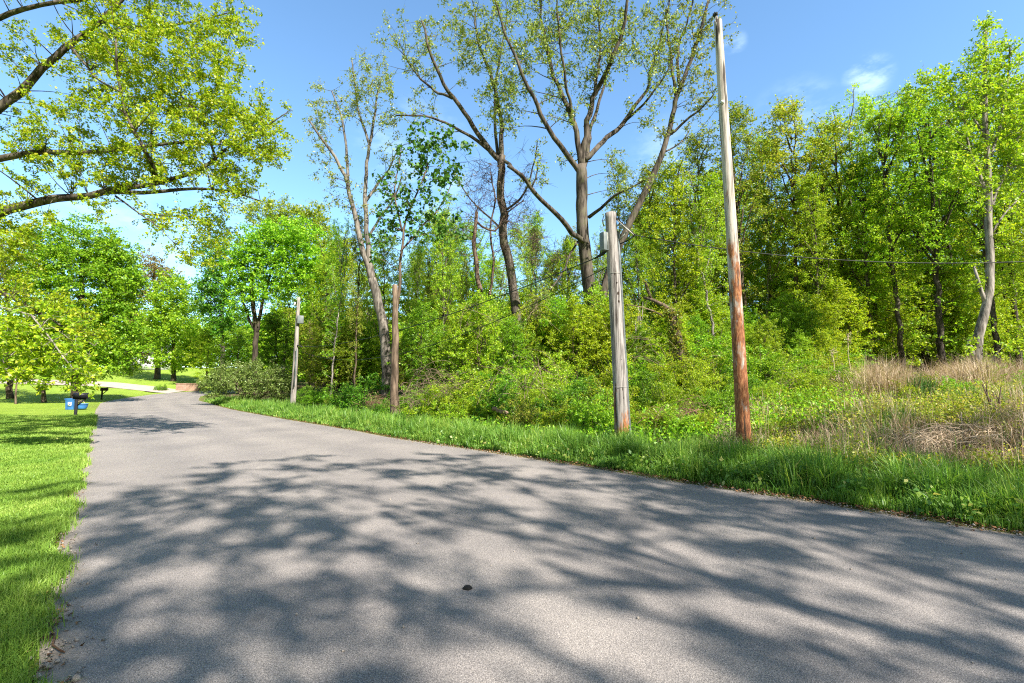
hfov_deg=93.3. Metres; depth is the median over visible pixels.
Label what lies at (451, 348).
sapling
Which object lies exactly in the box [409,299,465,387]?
sapling
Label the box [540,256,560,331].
slender tree
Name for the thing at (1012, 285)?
woodland tree
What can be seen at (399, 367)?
sapling
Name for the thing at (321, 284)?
woodland tree
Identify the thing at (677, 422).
bush
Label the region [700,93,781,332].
woodland tree
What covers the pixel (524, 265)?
woodland tree
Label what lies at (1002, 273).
slender tree
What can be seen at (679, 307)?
sapling
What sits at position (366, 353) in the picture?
sapling
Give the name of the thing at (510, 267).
forked tree
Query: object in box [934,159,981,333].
slender tree
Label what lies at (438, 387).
bush
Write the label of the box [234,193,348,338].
lawn tree
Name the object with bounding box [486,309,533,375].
sapling
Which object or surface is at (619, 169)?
slim tree
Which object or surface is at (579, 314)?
sapling
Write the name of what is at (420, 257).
slim tree
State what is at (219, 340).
background tree
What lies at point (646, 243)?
slender tree
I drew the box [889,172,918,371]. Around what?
slender tree
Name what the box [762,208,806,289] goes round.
woodland tree
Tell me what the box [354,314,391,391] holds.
sapling
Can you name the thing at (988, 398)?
bare shrub
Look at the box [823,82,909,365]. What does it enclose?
woodland tree
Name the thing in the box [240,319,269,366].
background tree
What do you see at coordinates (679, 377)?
bush
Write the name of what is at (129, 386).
driveway
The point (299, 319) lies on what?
utility pole
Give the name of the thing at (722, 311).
sapling
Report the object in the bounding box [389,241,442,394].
woodland tree
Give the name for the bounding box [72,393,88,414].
mailbox
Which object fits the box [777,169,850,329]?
woodland tree
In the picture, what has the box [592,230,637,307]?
woodland tree
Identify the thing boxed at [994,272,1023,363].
sapling
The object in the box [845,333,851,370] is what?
dry stalk
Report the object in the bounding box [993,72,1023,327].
woodland tree
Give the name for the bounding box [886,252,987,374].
sapling
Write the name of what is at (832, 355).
dry stalk
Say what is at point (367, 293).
woodland tree
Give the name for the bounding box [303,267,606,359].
cable
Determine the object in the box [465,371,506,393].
bush
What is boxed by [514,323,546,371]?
sapling
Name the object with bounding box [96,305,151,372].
lawn tree
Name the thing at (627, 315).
sapling
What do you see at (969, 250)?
woodland tree
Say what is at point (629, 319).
sapling
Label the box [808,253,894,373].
sapling
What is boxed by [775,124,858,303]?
woodland tree
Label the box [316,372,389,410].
bush
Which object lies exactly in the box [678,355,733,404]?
bush
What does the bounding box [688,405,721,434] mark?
bush
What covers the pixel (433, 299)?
sapling
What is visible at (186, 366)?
background tree
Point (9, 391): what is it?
lawn tree
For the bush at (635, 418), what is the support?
on the ground at (30, 402)
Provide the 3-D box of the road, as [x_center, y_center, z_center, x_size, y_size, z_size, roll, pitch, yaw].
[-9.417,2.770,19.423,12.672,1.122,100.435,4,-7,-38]
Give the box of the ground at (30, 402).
[0,368,1023,682]
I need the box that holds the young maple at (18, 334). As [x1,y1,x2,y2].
[0,301,108,398]
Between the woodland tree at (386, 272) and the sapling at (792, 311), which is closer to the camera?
the sapling at (792, 311)
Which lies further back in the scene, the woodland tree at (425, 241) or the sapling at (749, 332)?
the woodland tree at (425, 241)
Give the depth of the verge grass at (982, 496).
7.71 m
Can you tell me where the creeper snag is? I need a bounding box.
[626,278,691,384]
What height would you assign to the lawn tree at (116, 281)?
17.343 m
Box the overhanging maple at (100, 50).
[0,0,302,349]
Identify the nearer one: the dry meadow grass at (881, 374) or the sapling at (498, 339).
the dry meadow grass at (881, 374)
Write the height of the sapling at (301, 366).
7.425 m
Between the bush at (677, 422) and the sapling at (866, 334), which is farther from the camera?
the sapling at (866, 334)
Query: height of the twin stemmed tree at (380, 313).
23.137 m
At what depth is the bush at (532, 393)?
15.60 m
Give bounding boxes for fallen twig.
[48,624,64,652]
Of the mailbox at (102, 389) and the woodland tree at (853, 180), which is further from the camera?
the mailbox at (102, 389)
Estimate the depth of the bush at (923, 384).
11.51 m
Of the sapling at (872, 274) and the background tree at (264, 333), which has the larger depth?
the background tree at (264, 333)
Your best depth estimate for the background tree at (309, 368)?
47.33 m
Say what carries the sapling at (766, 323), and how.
on the ground at (30, 402)
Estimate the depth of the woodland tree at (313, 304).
40.71 m
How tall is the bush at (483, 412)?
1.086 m
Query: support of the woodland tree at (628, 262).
on the ground at (30, 402)
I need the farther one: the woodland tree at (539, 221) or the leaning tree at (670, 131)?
the woodland tree at (539, 221)
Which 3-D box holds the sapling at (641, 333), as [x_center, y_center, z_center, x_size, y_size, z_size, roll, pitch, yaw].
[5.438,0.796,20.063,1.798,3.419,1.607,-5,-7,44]
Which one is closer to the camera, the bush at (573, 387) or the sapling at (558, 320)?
the bush at (573, 387)
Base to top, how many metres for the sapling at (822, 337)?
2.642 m
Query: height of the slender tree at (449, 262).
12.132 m
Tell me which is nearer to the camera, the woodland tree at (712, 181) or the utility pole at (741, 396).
the utility pole at (741, 396)
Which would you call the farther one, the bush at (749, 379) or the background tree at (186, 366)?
the background tree at (186, 366)
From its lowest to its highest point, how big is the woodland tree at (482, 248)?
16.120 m
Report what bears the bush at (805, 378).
on the ground at (30, 402)
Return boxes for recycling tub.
[64,398,78,409]
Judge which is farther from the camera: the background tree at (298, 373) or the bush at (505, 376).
the background tree at (298, 373)
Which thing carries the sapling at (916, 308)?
on the ground at (30, 402)
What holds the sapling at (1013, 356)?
on the ground at (30, 402)
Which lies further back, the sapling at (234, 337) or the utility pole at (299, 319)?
the sapling at (234, 337)
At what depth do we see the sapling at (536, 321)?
22.77 m
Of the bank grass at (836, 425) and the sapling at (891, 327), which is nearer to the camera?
the bank grass at (836, 425)
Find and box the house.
[121,346,170,369]
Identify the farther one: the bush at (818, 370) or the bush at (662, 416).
the bush at (818, 370)
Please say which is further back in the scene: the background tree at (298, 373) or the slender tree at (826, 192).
the background tree at (298, 373)
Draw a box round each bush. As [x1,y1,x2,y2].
[195,356,303,401]
[286,385,324,403]
[295,384,335,406]
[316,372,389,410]
[323,386,367,407]
[364,398,389,414]
[391,405,412,415]
[399,380,433,409]
[404,364,503,417]
[411,371,467,403]
[415,394,441,416]
[415,400,437,418]
[426,393,482,425]
[445,385,496,422]
[452,350,541,395]
[462,398,505,426]
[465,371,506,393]
[465,378,532,423]
[475,383,528,419]
[476,349,563,405]
[488,352,549,382]
[489,369,572,403]
[496,398,539,430]
[498,349,588,397]
[502,388,530,420]
[509,372,564,422]
[525,398,562,424]
[531,397,578,431]
[533,374,608,418]
[542,355,592,379]
[550,364,598,396]
[555,388,631,434]
[558,388,608,414]
[568,354,628,390]
[577,368,608,390]
[580,372,641,417]
[593,351,662,400]
[597,385,640,416]
[603,351,707,400]
[628,368,686,410]
[630,405,660,432]
[631,340,728,400]
[640,371,700,411]
[647,405,684,433]
[652,333,768,386]
[652,334,727,369]
[658,408,702,437]
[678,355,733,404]
[682,404,703,416]
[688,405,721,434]
[690,380,756,419]
[710,366,766,399]
[717,338,810,390]
[748,340,794,372]
[751,377,783,403]
[752,345,814,382]
[768,361,829,395]
[773,330,826,359]
[775,386,823,413]
[779,354,839,373]
[787,334,879,373]
[788,354,864,386]
[799,344,863,374]
[801,357,842,381]
[804,349,854,373]
[812,375,847,396]
[822,391,852,411]
[827,363,863,389]
[850,375,886,396]
[889,380,926,401]
[897,372,944,400]
[908,370,945,389]
[935,375,981,397]
[968,366,1006,381]
[1000,370,1023,389]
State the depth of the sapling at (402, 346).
39.12 m
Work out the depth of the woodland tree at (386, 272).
36.73 m
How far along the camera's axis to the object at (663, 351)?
16.93 m
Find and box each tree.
[0,211,156,402]
[0,223,42,398]
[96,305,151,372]
[122,248,184,378]
[136,266,219,380]
[169,322,216,367]
[182,229,261,369]
[202,313,250,367]
[215,213,347,394]
[224,323,252,364]
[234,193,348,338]
[239,301,295,383]
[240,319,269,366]
[258,277,308,382]
[265,302,328,381]
[280,272,329,385]
[292,321,342,389]
[295,236,356,394]
[300,46,416,401]
[316,230,365,392]
[319,217,352,395]
[339,262,366,317]
[341,203,372,387]
[347,351,381,389]
[350,236,393,393]
[357,115,476,414]
[358,0,547,364]
[359,227,411,378]
[366,282,404,333]
[379,324,411,386]
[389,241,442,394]
[389,300,412,323]
[390,259,424,342]
[401,200,463,376]
[404,239,429,390]
[418,224,471,349]
[420,252,437,340]
[425,194,465,370]
[437,224,469,322]
[444,140,580,367]
[446,219,495,311]
[456,253,474,337]
[468,253,508,306]
[472,0,700,363]
[482,252,507,306]
[495,221,543,312]
[515,208,551,309]
[519,223,553,318]
[537,245,569,347]
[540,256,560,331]
[550,239,578,347]
[553,235,582,357]
[554,222,583,300]
[578,252,600,309]
[591,222,608,303]
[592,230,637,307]
[598,0,740,315]
[598,145,640,338]
[620,154,685,328]
[620,198,668,329]
[621,216,661,342]
[622,180,682,326]
[634,146,715,352]
[636,235,658,343]
[645,223,670,325]
[651,195,697,332]
[657,193,723,331]
[666,117,738,342]
[681,169,738,345]
[681,243,706,342]
[685,166,750,321]
[689,157,762,337]
[691,207,715,337]
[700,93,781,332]
[719,181,755,317]
[738,128,813,319]
[740,185,792,307]
[741,91,843,343]
[747,162,778,327]
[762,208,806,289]
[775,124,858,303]
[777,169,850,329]
[785,109,884,355]
[811,182,844,342]
[816,173,882,356]
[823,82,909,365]
[824,144,900,367]
[837,79,951,370]
[844,182,865,371]
[865,91,969,372]
[865,180,906,366]
[869,85,993,372]
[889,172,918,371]
[892,10,1023,364]
[901,112,1002,370]
[906,174,952,375]
[915,205,980,359]
[928,63,1023,365]
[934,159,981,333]
[947,61,1023,368]
[970,93,1023,354]
[975,178,1023,369]
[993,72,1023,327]
[997,178,1023,268]
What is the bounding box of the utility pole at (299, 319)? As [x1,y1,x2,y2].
[290,297,303,403]
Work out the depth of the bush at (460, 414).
16.01 m
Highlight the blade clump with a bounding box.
[878,409,917,431]
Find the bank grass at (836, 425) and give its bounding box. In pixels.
[631,377,1023,491]
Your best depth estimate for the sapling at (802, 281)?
33.97 m
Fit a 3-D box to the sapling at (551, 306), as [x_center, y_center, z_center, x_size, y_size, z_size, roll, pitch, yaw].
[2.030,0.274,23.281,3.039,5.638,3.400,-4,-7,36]
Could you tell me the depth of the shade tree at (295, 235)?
48.09 m
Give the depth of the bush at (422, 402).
18.27 m
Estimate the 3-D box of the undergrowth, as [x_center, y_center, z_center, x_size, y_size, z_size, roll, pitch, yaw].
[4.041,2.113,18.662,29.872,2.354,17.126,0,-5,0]
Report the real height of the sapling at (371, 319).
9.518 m
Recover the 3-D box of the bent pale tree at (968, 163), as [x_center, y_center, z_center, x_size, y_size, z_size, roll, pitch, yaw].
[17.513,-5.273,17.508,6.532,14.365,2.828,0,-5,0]
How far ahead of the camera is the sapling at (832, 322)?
23.25 m
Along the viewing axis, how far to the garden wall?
60.28 m
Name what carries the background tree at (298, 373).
on the ground at (30, 402)
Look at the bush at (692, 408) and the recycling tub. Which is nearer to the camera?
the bush at (692, 408)
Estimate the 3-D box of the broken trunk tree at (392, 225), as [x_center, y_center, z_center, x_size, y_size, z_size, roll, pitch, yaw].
[-4.085,-3.140,20.354,5.140,13.362,2.797,0,-5,0]
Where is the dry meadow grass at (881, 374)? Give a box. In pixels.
[820,350,1023,401]
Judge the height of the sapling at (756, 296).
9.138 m
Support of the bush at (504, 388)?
on the ground at (30, 402)
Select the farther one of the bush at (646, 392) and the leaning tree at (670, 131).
the leaning tree at (670, 131)
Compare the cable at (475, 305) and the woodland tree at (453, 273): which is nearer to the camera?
the cable at (475, 305)
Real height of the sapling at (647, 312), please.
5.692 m
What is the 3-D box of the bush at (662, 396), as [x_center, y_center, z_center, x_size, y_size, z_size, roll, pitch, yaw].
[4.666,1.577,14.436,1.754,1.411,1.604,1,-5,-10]
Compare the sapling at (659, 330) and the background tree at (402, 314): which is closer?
the sapling at (659, 330)
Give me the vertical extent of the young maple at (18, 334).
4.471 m
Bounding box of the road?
[38,390,1023,682]
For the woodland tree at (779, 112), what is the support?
on the ground at (30, 402)
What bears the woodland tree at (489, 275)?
on the ground at (30, 402)
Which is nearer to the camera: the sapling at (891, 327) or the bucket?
the sapling at (891, 327)
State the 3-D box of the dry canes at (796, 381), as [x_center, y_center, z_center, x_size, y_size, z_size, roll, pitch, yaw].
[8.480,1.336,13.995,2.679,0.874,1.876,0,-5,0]
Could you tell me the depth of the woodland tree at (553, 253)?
38.57 m
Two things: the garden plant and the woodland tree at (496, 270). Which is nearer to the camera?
the woodland tree at (496, 270)
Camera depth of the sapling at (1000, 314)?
25.87 m
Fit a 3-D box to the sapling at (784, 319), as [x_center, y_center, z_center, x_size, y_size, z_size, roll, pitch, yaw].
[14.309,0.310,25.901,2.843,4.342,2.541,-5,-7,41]
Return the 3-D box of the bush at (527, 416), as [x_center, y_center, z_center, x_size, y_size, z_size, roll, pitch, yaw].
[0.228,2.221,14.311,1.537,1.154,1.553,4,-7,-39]
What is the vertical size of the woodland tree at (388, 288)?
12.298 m
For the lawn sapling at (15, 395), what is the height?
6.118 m
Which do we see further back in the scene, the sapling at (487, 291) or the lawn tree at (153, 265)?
the lawn tree at (153, 265)
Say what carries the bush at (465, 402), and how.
on the ground at (30, 402)
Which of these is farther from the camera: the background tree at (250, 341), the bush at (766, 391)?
the background tree at (250, 341)
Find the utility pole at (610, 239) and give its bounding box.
[595,211,635,436]
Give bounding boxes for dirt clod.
[462,585,472,590]
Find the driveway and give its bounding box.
[0,378,179,392]
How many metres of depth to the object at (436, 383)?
17.23 m
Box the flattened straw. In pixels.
[882,392,1023,466]
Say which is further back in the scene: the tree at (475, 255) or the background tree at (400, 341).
the background tree at (400, 341)
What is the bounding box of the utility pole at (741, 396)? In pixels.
[712,12,751,448]
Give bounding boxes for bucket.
[78,401,88,408]
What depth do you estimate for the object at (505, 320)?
20.70 m
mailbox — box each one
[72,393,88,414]
[100,387,108,399]
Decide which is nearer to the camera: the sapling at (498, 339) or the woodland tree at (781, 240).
the sapling at (498, 339)
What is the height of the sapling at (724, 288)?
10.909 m
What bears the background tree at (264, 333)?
on the ground at (30, 402)
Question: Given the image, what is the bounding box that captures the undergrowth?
[319,380,871,445]
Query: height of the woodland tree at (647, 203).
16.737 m
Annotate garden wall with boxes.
[175,383,200,391]
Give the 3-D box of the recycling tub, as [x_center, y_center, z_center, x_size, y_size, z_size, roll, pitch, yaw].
[-29.404,4.171,32.251,0.560,0.728,0.480,1,-6,-14]
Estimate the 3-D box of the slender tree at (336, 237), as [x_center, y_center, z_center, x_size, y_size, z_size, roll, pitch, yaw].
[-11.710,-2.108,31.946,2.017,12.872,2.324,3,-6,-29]
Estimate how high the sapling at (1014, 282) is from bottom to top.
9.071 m
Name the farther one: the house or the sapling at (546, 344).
the house
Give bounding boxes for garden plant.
[158,384,167,390]
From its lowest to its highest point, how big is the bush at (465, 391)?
2.246 m
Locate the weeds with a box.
[730,377,1023,478]
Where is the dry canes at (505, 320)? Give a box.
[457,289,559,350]
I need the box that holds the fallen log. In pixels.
[492,407,507,414]
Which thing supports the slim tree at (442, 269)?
on the ground at (30, 402)
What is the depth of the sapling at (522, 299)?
30.18 m
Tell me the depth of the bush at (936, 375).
12.68 m
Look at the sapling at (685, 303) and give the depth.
28.62 m
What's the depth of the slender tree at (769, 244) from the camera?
30.76 m
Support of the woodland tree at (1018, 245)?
on the ground at (30, 402)
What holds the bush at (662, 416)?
on the ground at (30, 402)
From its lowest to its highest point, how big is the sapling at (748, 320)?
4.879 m
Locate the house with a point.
(148, 366)
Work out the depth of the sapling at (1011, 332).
31.88 m
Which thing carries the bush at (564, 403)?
on the ground at (30, 402)
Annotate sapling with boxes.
[1,337,34,403]
[41,348,54,401]
[182,326,228,385]
[202,321,270,389]
[235,312,303,387]
[286,315,343,387]
[290,302,335,385]
[298,322,346,387]
[304,326,365,394]
[311,308,348,391]
[312,312,363,385]
[323,317,375,391]
[324,317,378,392]
[339,326,380,389]
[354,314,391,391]
[361,306,390,367]
[379,337,410,386]
[387,296,454,396]
[398,337,419,394]
[399,321,419,383]
[403,293,446,383]
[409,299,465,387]
[417,327,453,387]
[429,302,489,385]
[433,331,475,393]
[437,288,512,385]
[448,280,510,371]
[465,290,513,378]
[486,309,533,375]
[487,285,532,374]
[500,316,552,363]
[508,290,566,373]
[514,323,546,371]
[523,303,572,378]
[527,291,577,374]
[534,294,608,385]
[539,295,585,364]
[542,313,593,371]
[567,279,628,369]
[570,309,611,377]
[580,285,645,352]
[584,292,663,377]
[625,321,657,382]
[633,296,667,352]
[634,307,698,374]
[647,293,703,358]
[653,280,714,351]
[668,285,725,345]
[684,310,721,364]
[696,284,730,343]
[702,237,784,327]
[709,328,731,368]
[714,310,754,355]
[723,323,767,367]
[728,304,760,336]
[745,276,774,329]
[747,318,790,363]
[749,249,812,333]
[751,308,789,346]
[756,287,824,357]
[757,311,781,352]
[773,260,836,337]
[781,329,825,364]
[783,302,835,358]
[801,277,885,370]
[801,328,844,362]
[804,293,856,354]
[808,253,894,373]
[839,243,915,365]
[845,250,944,367]
[854,298,904,366]
[864,300,928,370]
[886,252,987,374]
[886,256,929,369]
[894,267,951,364]
[894,331,922,369]
[910,325,947,373]
[926,256,999,367]
[943,300,992,365]
[944,271,1022,360]
[961,284,1023,365]
[984,301,1023,367]
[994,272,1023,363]
[1001,332,1023,368]
[1003,276,1023,368]
[1004,256,1023,361]
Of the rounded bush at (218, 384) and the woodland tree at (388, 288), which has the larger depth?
the woodland tree at (388, 288)
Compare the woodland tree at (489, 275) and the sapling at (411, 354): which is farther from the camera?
the woodland tree at (489, 275)
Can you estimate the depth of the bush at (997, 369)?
12.47 m
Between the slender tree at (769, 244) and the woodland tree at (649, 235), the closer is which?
the slender tree at (769, 244)
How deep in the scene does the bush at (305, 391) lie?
32.45 m
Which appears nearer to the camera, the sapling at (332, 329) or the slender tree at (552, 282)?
the slender tree at (552, 282)
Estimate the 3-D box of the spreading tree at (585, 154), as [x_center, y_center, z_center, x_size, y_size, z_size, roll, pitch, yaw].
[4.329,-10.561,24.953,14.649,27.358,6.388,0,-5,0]
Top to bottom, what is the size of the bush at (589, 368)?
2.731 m
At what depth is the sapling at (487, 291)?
27.69 m
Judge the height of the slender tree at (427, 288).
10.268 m
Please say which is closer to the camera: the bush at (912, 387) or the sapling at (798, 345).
the bush at (912, 387)
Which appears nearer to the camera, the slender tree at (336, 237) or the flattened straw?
the flattened straw
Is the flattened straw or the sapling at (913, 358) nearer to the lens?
the flattened straw
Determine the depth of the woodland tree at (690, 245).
40.19 m
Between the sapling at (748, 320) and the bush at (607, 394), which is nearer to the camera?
the bush at (607, 394)
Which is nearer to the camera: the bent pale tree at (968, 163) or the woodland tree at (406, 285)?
the bent pale tree at (968, 163)
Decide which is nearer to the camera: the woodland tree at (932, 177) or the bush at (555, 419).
the bush at (555, 419)
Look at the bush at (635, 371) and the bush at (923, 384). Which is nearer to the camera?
the bush at (923, 384)
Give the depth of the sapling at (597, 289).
23.82 m
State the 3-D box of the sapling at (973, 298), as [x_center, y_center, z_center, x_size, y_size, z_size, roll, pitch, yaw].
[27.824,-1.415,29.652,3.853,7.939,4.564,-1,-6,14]
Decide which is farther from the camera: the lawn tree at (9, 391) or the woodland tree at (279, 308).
the woodland tree at (279, 308)
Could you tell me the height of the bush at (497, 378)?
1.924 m
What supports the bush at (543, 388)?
on the ground at (30, 402)
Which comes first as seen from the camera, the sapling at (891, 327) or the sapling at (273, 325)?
the sapling at (891, 327)
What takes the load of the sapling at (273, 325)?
on the ground at (30, 402)
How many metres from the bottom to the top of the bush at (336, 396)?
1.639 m
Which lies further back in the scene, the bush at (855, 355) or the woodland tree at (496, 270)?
the woodland tree at (496, 270)
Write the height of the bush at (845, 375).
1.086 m
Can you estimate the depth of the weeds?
9.77 m
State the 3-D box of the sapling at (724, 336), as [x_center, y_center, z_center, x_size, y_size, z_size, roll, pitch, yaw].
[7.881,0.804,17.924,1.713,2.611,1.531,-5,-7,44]
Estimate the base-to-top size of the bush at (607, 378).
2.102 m
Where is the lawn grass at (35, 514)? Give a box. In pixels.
[0,413,98,682]
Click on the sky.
(782, 48)
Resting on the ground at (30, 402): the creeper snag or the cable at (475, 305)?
the creeper snag
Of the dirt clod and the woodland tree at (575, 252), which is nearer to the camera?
the dirt clod
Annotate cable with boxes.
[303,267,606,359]
[307,258,594,346]
[621,103,720,214]
[635,235,1023,263]
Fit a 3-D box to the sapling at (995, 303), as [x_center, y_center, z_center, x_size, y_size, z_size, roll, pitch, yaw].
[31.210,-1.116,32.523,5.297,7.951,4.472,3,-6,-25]
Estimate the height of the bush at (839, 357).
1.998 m
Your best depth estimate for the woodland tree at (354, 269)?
65.82 m
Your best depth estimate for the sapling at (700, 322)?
20.43 m
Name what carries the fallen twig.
on the road
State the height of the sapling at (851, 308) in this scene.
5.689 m
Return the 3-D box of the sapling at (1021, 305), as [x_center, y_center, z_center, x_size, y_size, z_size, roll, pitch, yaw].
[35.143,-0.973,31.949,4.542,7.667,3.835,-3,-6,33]
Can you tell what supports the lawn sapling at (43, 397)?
on the ground at (30, 402)
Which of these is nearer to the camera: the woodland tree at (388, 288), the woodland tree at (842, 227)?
the woodland tree at (842, 227)
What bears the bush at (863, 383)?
on the ground at (30, 402)
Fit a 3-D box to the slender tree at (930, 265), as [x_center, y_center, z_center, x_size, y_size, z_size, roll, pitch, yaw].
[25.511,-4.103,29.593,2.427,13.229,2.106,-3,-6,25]
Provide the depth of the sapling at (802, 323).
22.27 m
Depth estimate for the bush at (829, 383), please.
13.43 m
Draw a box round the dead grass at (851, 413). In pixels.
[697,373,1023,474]
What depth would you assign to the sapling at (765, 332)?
18.94 m
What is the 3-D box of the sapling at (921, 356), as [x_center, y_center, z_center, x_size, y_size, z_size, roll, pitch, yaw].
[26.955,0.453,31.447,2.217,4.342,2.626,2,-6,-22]
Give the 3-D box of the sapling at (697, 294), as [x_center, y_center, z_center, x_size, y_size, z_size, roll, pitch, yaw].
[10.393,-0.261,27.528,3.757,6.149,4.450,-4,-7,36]
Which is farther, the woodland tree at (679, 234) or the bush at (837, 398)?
the woodland tree at (679, 234)
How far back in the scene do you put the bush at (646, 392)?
15.82 m
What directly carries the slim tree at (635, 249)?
on the ground at (30, 402)
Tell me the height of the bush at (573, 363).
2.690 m
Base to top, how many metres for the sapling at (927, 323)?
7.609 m
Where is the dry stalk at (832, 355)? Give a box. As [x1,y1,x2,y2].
[829,348,838,373]
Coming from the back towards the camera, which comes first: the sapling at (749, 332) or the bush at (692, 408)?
the sapling at (749, 332)
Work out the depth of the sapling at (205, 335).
67.45 m
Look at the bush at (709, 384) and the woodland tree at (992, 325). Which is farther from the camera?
the woodland tree at (992, 325)
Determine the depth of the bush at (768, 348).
16.37 m
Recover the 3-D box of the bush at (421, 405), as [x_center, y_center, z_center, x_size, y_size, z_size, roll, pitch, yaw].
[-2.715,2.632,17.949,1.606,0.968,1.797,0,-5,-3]
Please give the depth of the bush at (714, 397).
12.87 m
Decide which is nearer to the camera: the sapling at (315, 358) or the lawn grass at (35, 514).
the lawn grass at (35, 514)
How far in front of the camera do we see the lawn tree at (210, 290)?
63.96 m
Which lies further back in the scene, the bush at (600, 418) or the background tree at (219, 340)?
the background tree at (219, 340)
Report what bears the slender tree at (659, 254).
on the ground at (30, 402)
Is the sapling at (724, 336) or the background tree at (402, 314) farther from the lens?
the background tree at (402, 314)
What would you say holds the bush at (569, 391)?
on the ground at (30, 402)
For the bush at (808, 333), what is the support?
on the ground at (30, 402)
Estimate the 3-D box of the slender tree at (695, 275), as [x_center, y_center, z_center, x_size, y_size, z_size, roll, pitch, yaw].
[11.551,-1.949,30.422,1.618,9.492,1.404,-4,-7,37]
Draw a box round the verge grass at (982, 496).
[204,395,1023,531]
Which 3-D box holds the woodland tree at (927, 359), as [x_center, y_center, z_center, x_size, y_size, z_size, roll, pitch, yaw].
[24.954,-7.038,29.743,5.128,19.160,6.077,-1,-6,14]
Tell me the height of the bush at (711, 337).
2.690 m
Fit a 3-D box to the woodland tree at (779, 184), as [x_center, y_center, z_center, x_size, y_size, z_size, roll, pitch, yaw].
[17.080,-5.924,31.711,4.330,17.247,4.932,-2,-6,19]
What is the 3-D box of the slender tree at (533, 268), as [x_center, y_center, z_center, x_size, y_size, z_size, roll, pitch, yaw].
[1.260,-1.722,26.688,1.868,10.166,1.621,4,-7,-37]
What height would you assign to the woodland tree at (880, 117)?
15.789 m
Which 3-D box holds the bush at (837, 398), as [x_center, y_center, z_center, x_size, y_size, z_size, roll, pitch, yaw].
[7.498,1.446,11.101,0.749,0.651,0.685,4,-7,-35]
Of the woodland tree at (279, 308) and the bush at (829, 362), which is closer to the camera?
the bush at (829, 362)
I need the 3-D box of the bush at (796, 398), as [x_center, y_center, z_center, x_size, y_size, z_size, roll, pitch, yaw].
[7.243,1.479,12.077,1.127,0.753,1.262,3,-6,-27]
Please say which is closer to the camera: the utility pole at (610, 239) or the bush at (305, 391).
the utility pole at (610, 239)
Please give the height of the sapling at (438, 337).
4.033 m
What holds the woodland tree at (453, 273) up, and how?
on the ground at (30, 402)
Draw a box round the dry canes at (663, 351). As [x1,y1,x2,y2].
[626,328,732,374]
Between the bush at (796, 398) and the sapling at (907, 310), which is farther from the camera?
the sapling at (907, 310)
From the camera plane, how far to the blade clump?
9.42 m
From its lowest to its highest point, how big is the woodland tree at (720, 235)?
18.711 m
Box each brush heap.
[351,392,408,410]
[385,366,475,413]
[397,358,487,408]
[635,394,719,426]
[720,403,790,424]
[872,408,1023,457]
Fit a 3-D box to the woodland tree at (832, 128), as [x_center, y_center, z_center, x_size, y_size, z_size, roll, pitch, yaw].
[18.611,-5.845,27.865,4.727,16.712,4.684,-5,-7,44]
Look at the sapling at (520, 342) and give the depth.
24.91 m
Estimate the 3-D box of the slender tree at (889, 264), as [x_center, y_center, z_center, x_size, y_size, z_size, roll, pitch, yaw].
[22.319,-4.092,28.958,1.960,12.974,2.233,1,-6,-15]
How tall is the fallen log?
0.244 m
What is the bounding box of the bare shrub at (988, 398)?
[978,382,1022,412]
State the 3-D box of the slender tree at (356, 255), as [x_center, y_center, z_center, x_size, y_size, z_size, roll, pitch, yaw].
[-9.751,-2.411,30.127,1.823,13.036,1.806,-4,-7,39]
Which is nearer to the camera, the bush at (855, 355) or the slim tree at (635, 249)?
the bush at (855, 355)
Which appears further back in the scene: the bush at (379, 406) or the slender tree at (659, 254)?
the slender tree at (659, 254)
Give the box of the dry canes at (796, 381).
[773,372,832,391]
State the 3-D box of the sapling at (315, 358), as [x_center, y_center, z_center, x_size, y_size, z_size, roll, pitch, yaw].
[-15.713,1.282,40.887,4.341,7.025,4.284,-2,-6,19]
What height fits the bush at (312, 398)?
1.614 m
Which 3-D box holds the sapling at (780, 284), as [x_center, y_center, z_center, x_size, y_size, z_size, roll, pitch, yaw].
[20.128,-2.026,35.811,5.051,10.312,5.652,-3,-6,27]
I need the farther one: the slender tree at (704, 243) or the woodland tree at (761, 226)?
the woodland tree at (761, 226)
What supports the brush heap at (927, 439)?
on the ground at (30, 402)
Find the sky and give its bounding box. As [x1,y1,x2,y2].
[0,0,1023,367]
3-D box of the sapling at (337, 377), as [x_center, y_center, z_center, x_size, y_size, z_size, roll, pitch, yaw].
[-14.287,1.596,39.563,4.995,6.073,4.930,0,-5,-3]
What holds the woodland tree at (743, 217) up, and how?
on the ground at (30, 402)
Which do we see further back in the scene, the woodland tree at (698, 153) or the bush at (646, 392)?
the woodland tree at (698, 153)
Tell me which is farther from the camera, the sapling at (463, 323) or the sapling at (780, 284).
the sapling at (780, 284)
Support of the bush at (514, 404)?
on the ground at (30, 402)
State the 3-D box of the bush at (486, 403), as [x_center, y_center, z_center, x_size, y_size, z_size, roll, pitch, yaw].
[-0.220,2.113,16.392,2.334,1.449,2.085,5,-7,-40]
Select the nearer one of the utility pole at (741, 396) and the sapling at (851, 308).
the utility pole at (741, 396)
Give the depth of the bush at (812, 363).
16.81 m

